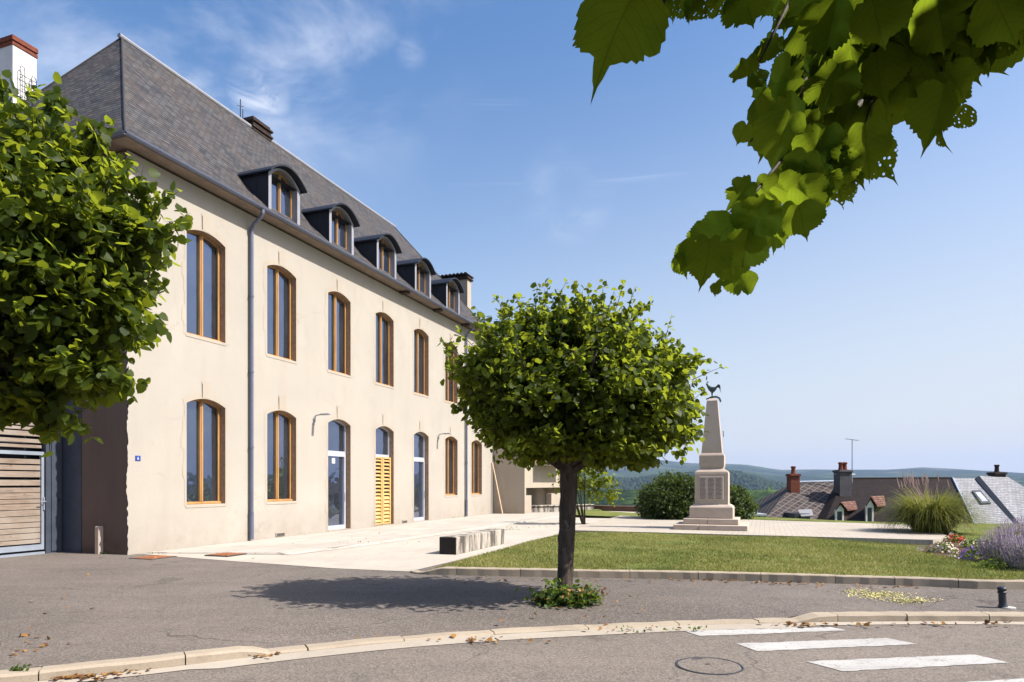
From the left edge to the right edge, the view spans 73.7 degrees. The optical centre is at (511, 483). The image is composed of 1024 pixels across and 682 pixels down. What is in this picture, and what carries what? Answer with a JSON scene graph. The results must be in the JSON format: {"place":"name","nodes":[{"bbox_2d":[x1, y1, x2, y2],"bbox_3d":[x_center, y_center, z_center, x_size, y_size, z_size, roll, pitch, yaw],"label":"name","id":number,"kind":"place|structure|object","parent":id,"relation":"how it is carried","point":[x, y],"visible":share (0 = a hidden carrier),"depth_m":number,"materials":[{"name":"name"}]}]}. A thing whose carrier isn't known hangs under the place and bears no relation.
{"place":"outdoors","nodes":[
{"label":"outdoors","id":0,"kind":"place"},
{"bbox_2d":[144,510,601,554],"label":"footway","id":1,"kind":"structure","parent":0,"point":[314,542],"depth_m":20.30,"materials":[{"name":"concrete"}]},
{"bbox_2d":[492,462,502,513],"bbox_3d":[-0.766,0.205,35.777,0.043,2.750,0.090,-13,-4,20],"label":"leaning board","id":2,"kind":"object","parent":1,"relation":"on","point":[497,487],"visible":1,"depth_m":35.75,"materials":[{"name":"beige wood"}]},
{"bbox_2d":[140,511,634,570],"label":"pale lane","id":3,"kind":"structure","parent":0,"point":[409,554],"depth_m":15.45,"materials":[{"name":"beige concrete"}]},
{"bbox_2d":[204,553,246,556],"bbox_3d":[-6.392,1.574,15.326,0.640,0.028,0.680,0,0,20],"label":"drain plate","id":4,"kind":"object","parent":3,"relation":"on","point":[226,554],"visible":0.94,"depth_m":15.16,"materials":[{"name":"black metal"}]},
{"bbox_2d":[439,529,503,554],"bbox_3d":[-0.925,1.400,16.889,0.420,0.400,3.062,0,0,20],"label":"concrete bench","id":5,"kind":"object","parent":3,"relation":"on","point":[456,544],"visible":0.99,"depth_m":16.19,"materials":[{"name":"grey concrete"}]},
{"bbox_2d":[548,467,623,523],"bbox_3d":[2.881,0.202,27.063,3.062,2.816,2.050,0,0,0],"label":"garden sapling","id":6,"kind":"object","parent":3,"relation":"on","point":[598,483],"visible":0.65,"depth_m":26.89,"materials":[{"name":"green plant"}]},
{"bbox_2d":[0,520,1023,669],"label":"pavement","id":7,"kind":"structure","parent":0,"point":[142,607],"depth_m":9.16,"materials":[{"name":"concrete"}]},
{"bbox_2d":[0,391,81,557],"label":"timber gate screen","id":8,"kind":"object","parent":7,"relation":"on","point":[30,501],"visible":0.69,"depth_m":15.70,"materials":[{"name":"wood"}]},
{"bbox_2d":[0,69,192,457],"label":"street linden","id":9,"kind":"object","parent":7,"relation":"on","point":[85,241],"visible":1,"depth_m":6.59,"materials":[{"name":"green plant"}]},
{"bbox_2d":[95,526,102,553],"bbox_3d":[-9.453,1.305,15.662,0.140,0.690,0.170,0,0,20],"label":"stone bollard","id":10,"kind":"object","parent":7,"relation":"on","point":[98,539],"visible":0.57,"depth_m":15.59,"materials":[{"name":"beige stone"}]},
{"bbox_2d":[129,555,175,559],"bbox_3d":[-7.796,1.592,14.853,0.640,0.028,0.680,0,0,20],"label":"drain plate","id":11,"kind":"object","parent":7,"relation":"on","point":[151,557],"visible":0.98,"depth_m":14.72,"materials":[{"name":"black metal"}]},
{"bbox_2d":[12,33,498,554],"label":"old schoolhouse","id":12,"kind":"structure","parent":7,"relation":"on","point":[298,297],"depth_m":20.25,"materials":[{"name":"beige paint"}]},
{"bbox_2d":[0,34,37,102],"bbox_3d":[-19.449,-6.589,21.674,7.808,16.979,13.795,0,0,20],"label":"white chimney stack","id":13,"kind":"object","parent":12,"relation":"on","point":[18,57],"visible":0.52,"depth_m":23.11,"materials":[{"name":"paint"}]},
{"bbox_2d":[135,456,140,460],"bbox_3d":[-8.563,-0.590,15.636,0.013,0.120,0.140,0,0,20],"label":"number plate","id":14,"kind":"object","parent":12,"relation":"attached to","point":[137,458],"visible":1,"depth_m":15.63,"materials":[{"name":"blue metal"}]},
{"bbox_2d":[182,213,229,345],"bbox_3d":[-7.965,-5.297,17.619,0.264,3.255,1.640,0,0,20],"label":"window","id":15,"kind":"structure","parent":12,"relation":"in","point":[205,264],"depth_m":17.80,"materials":[{"name":"brown wood"}]},
{"bbox_2d":[181,381,230,507],"bbox_3d":[-7.970,-1.022,17.606,0.264,3.245,1.678,0,0,20],"label":"window","id":16,"kind":"structure","parent":12,"relation":"in","point":[206,425],"depth_m":17.80,"materials":[{"name":"brown wood"}]},
{"bbox_2d":[276,532,284,535],"bbox_3d":[-6.856,1.480,20.224,0.035,0.100,0.400,0,0,20],"label":"floor vent","id":17,"kind":"object","parent":12,"relation":"attached to","point":[280,533],"visible":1,"depth_m":20.20,"materials":[{"name":"metal"}]},
{"bbox_2d":[263,250,299,363],"bbox_3d":[-6.953,-5.297,20.355,0.264,3.255,1.623,0,0,20],"label":"window","id":18,"kind":"structure","parent":12,"relation":"in","point":[281,288],"depth_m":20.55,"materials":[{"name":"brown wood"}]},
{"bbox_2d":[264,395,299,504],"bbox_3d":[-6.944,-1.022,20.378,0.264,3.245,1.601,0,0,20],"label":"window","id":19,"kind":"structure","parent":12,"relation":"in","point":[281,427],"depth_m":20.60,"materials":[{"name":"brown wood"}]},
{"bbox_2d":[313,413,330,424],"bbox_3d":[-6.027,-2.058,21.634,0.627,0.355,0.120,0,0,20],"label":"wall lamp","id":20,"kind":"object","parent":12,"relation":"attached to","point":[314,420],"visible":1,"depth_m":21.67,"materials":[{"name":"grey metal"}]},
{"bbox_2d":[325,406,352,531],"bbox_3d":[-5.943,-0.512,23.108,0.290,4.265,1.651,0,0,20],"label":"glazed door","id":21,"kind":"structure","parent":12,"relation":"in","point":[337,460],"depth_m":23.34,"materials":[{"name":"glass"}]},
{"bbox_2d":[325,278,353,377],"bbox_3d":[-5.937,-5.297,23.105,0.264,3.255,1.683,0,0,20],"label":"window","id":22,"kind":"structure","parent":12,"relation":"in","point":[337,305],"depth_m":23.34,"materials":[{"name":"brown wood"}]},
{"bbox_2d":[373,301,395,388],"bbox_3d":[-4.915,-5.297,25.866,0.264,3.255,1.651,0,0,20],"label":"window","id":23,"kind":"structure","parent":12,"relation":"in","point":[384,374],"depth_m":26.16,"materials":[{"name":"brown wood"}]},
{"bbox_2d":[373,414,395,526],"bbox_3d":[-4.927,-0.512,25.854,0.290,4.265,1.651,0,0,20],"label":"shutter door","id":24,"kind":"structure","parent":12,"relation":"in","point":[384,433],"depth_m":26.06,"materials":[{"name":"wood"}]},
{"bbox_2d":[412,421,429,522],"bbox_3d":[-3.908,-0.512,28.602,0.290,4.265,1.635,0,0,20],"label":"glazed door","id":25,"kind":"structure","parent":12,"relation":"in","point":[420,439],"depth_m":28.89,"materials":[{"name":"glass"}]},
{"bbox_2d":[412,318,430,397],"bbox_3d":[-3.897,-5.297,28.612,0.264,3.255,1.649,0,0,20],"label":"window","id":26,"kind":"structure","parent":12,"relation":"in","point":[419,337],"depth_m":28.92,"materials":[{"name":"brown wood"}]},
{"bbox_2d":[444,333,458,404],"bbox_3d":[-2.891,-5.297,31.332,0.264,3.255,1.644,0,0,20],"label":"window","id":27,"kind":"structure","parent":12,"relation":"in","point":[450,385],"depth_m":31.64,"materials":[{"name":"brown wood"}]},
{"bbox_2d":[444,427,458,496],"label":"window","id":28,"kind":"structure","parent":12,"relation":"in","point":[450,443],"depth_m":31.74,"materials":[{"name":"brown wood"}]},
{"bbox_2d":[470,431,482,495],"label":"window","id":29,"kind":"structure","parent":12,"relation":"in","point":[476,461],"depth_m":34.60,"materials":[{"name":"brown wood"}]},
{"bbox_2d":[9,516,706,671],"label":"weeds","id":30,"kind":"object","parent":7,"relation":"on","point":[20,668],"visible":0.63,"depth_m":7.79,"materials":[{"name":"green plant"}]},
{"bbox_2d":[0,538,1011,679],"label":"fallen leaves","id":31,"kind":"object","parent":7,"relation":"on","point":[788,623],"visible":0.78,"depth_m":7.83,"materials":[{"name":"brown plant"}]},
{"bbox_2d":[493,443,559,513],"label":"neighbour house","id":32,"kind":"structure","parent":7,"relation":"on","point":[521,490],"depth_m":36.05,"materials":[{"name":"beige paint"}]},
{"bbox_2d":[531,504,594,512],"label":"stone wall","id":33,"kind":"structure","parent":7,"relation":"on","point":[544,508],"depth_m":37.74,"materials":[{"name":"stone"}]},
{"bbox_2d":[514,577,631,608],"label":"sucker shoots","id":34,"kind":"object","parent":7,"relation":"on","point":[550,596],"visible":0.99,"depth_m":9.03,"materials":[{"name":"green plant"}]},
{"bbox_2d":[436,278,727,590],"bbox_3d":[0.947,-0.610,9.538,3.981,4.520,3.444,0,0,0],"label":"pollarded linden","id":35,"kind":"object","parent":7,"relation":"on","point":[571,390],"visible":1,"depth_m":8.86,"materials":[{"name":"green plant"}]},
{"bbox_2d":[594,505,640,511],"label":"parapet wall","id":36,"kind":"structure","parent":7,"relation":"on","point":[617,508],"depth_m":40.11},
{"bbox_2d":[410,567,1023,589],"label":"lawn kerb","id":37,"kind":"structure","parent":7,"relation":"on","point":[792,577],"depth_m":11.29,"materials":[{"name":"concrete"}]},
{"bbox_2d":[827,588,942,604],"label":"yellow litter","id":38,"kind":"object","parent":7,"relation":"on","point":[889,595],"visible":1,"depth_m":9.70,"materials":[{"name":"yellow plant"}]},
{"bbox_2d":[924,541,1000,559],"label":"flower bed soil","id":39,"kind":"structure","parent":7,"relation":"on","point":[941,553],"depth_m":16.38,"materials":[{"name":"brown soil"}]},
{"bbox_2d":[927,540,959,553],"bbox_3d":[9.895,1.487,15.665,0.670,0.386,0.666,0,0,0],"label":"flower clump","id":40,"kind":"object","parent":39,"relation":"on","point":[944,545],"visible":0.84,"depth_m":15.56,"materials":[{"name":"white plant"}]},
{"bbox_2d":[944,553,965,558],"bbox_3d":[9.210,1.543,14.145,0.441,0.240,0.624,0,0,0],"label":"flower clump","id":41,"kind":"object","parent":39,"relation":"on","point":[951,555],"visible":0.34,"depth_m":14.11,"materials":[{"name":"white plant"}]},
{"bbox_2d":[944,533,967,542],"bbox_3d":[11.861,1.498,18.308,0.679,0.361,0.667,0,0,0],"label":"flower clump","id":42,"kind":"object","parent":39,"relation":"on","point":[960,538],"visible":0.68,"depth_m":18.21,"materials":[{"name":"red plant"}]},
{"bbox_2d":[955,546,986,560],"bbox_3d":[9.441,1.478,13.909,0.740,0.425,0.682,0,0,0],"label":"flower clump","id":43,"kind":"object","parent":39,"relation":"on","point":[968,554],"visible":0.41,"depth_m":13.93,"materials":[{"name":"purple plant"}]},
{"bbox_2d":[957,537,984,548],"bbox_3d":[11.169,1.490,16.566,0.677,0.388,0.667,0,0,0],"label":"flower clump","id":44,"kind":"object","parent":39,"relation":"on","point":[971,540],"visible":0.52,"depth_m":16.54,"materials":[{"name":"green plant"}]},
{"bbox_2d":[970,557,1009,569],"bbox_3d":[8.581,1.485,12.177,0.866,0.389,0.641,0,0,0],"label":"flower clump","id":45,"kind":"object","parent":39,"relation":"on","point":[989,565],"visible":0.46,"depth_m":12.12,"materials":[{"name":"green plant"}]},
{"bbox_2d":[970,522,1023,562],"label":"lavender shrub","id":46,"kind":"object","parent":39,"relation":"on","point":[991,546],"visible":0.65,"depth_m":13.28,"materials":[{"name":"purple plant"}]},
{"bbox_2d":[993,530,1023,569],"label":"lavender shrub","id":47,"kind":"object","parent":39,"relation":"on","point":[1017,558],"visible":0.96,"depth_m":12.02,"materials":[{"name":"purple plant"}]},
{"bbox_2d":[993,515,1023,548],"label":"lavender shrub","id":48,"kind":"object","parent":39,"relation":"on","point":[1018,527],"visible":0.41,"depth_m":15.68,"materials":[{"name":"purple plant"}]},
{"bbox_2d":[997,586,1015,608],"bbox_3d":[6.399,1.467,8.846,0.217,0.286,0.198,0,0,0],"label":"street bollard","id":49,"kind":"object","parent":7,"relation":"on","point":[1002,592],"visible":1,"depth_m":8.81,"materials":[{"name":"black metal"}]},
{"bbox_2d":[0,0,1023,472],"label":"sky","id":50,"kind":"structure","parent":0,"point":[471,127],"materials":[{"name":"blue"}]},
{"bbox_2d":[30,460,1023,667],"bbox_3d":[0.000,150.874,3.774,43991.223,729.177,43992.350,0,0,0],"label":"terrain","id":51,"kind":"structure","parent":0,"point":[630,496],"depth_m":3999.66,"materials":[{"name":"green plant"}]},
{"bbox_2d":[580,468,786,489],"bbox_3d":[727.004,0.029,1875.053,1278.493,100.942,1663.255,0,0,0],"label":"distant wood","id":52,"kind":"object","parent":51,"relation":"on","point":[747,479],"visible":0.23,"depth_m":2031.77,"materials":[{"name":"green plant"}]},
{"bbox_2d":[749,513,766,516],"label":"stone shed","id":53,"kind":"structure","parent":51,"relation":"on","point":[760,514],"depth_m":36.20,"materials":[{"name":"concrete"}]},
{"bbox_2d":[754,466,833,518],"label":"slate cottage","id":54,"kind":"structure","parent":51,"relation":"on","point":[795,497],"depth_m":46.10,"materials":[{"name":"stone"}]},
{"bbox_2d":[817,462,970,522],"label":"tiled cottage","id":55,"kind":"structure","parent":51,"relation":"on","point":[858,498],"depth_m":45.15,"materials":[{"name":"grey tile"}]},
{"bbox_2d":[849,439,857,482],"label":"tv aerial","id":56,"kind":"object","parent":55,"relation":"attached to","point":[852,457],"visible":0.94,"depth_m":46.57,"materials":[{"name":"metal"}]},
{"bbox_2d":[952,477,1017,523],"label":"pale roof house","id":57,"kind":"structure","parent":51,"relation":"on","point":[969,486],"depth_m":44.43,"materials":[{"name":"tile"}]},
{"bbox_2d":[975,465,1023,523],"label":"grey roof house","id":58,"kind":"structure","parent":51,"relation":"on","point":[1003,491],"depth_m":45.13,"materials":[{"name":"tile"}]},
{"bbox_2d":[83,624,1023,681],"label":"road","id":59,"kind":"structure","parent":0,"point":[644,657],"depth_m":6.58,"materials":[{"name":"grey asphalt"}]},
{"bbox_2d":[0,611,1023,681],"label":"kerb","id":60,"kind":"structure","parent":59,"relation":"on","point":[45,673],"depth_m":7.36,"materials":[{"name":"concrete"}]},
{"bbox_2d":[36,621,1023,681],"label":"gutter strip","id":61,"kind":"object","parent":59,"relation":"on","point":[294,655],"visible":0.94,"depth_m":7.38,"materials":[{"name":"concrete"}]},
{"bbox_2d":[675,657,743,674],"bbox_3d":[1.842,1.696,6.386,0.626,0.009,0.628,0,0,-11],"label":"manhole cover","id":62,"kind":"object","parent":59,"relation":"on","point":[710,665],"visible":1,"depth_m":6.38,"materials":[{"name":"black metal"}]},
{"bbox_2d":[686,627,1023,681],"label":"crossing marks","id":63,"kind":"object","parent":59,"relation":"on","point":[884,663],"visible":1,"depth_m":6.95,"materials":[{"name":"white paint"}]},
{"bbox_2d":[426,530,1023,579],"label":"lawn","id":64,"kind":"structure","parent":0,"point":[591,552],"depth_m":14.21,"materials":[{"name":"green plant"}]},
{"bbox_2d":[575,516,951,544],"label":"terrace","id":65,"kind":"structure","parent":0,"point":[862,532],"depth_m":21.46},
{"bbox_2d":[633,470,759,519],"bbox_3d":[7.928,0.512,29.351,5.437,2.348,3.808,0,0,0],"label":"rounded hedge","id":66,"kind":"object","parent":65,"relation":"on","point":[666,497],"visible":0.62,"depth_m":28.38,"materials":[{"name":"green plant"}]},
{"bbox_2d":[673,398,748,530],"bbox_3d":[6.622,-0.685,22.566,2.260,4.290,2.260,0,0,20],"label":"war memorial","id":67,"kind":"object","parent":65,"relation":"on","point":[712,508],"visible":1,"depth_m":22.09,"materials":[{"name":"stone"}]},
{"bbox_2d":[706,381,720,401],"bbox_3d":[6.660,-3.046,22.552,0.497,0.718,0.143,0,0,20],"label":"bronze cockerel","id":68,"kind":"object","parent":67,"relation":"on","point":[711,389],"visible":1,"depth_m":22.51,"materials":[{"name":"metal"}]},
{"bbox_2d":[572,0,1023,295],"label":"overhanging linden","id":69,"kind":"object","parent":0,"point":[851,83],"visible":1,"depth_m":1.03,"materials":[{"name":"green plant"}]},
{"bbox_2d":[576,509,1022,541],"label":"grass verge","id":70,"kind":"object","parent":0,"point":[969,534],"depth_m":26.95,"materials":[{"name":"green plant"}]},
{"bbox_2d":[868,471,1003,537],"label":"ornamental grass","id":71,"kind":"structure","parent":70,"relation":"on","point":[938,515],"depth_m":20.38,"materials":[{"name":"green plant"}]}
]}

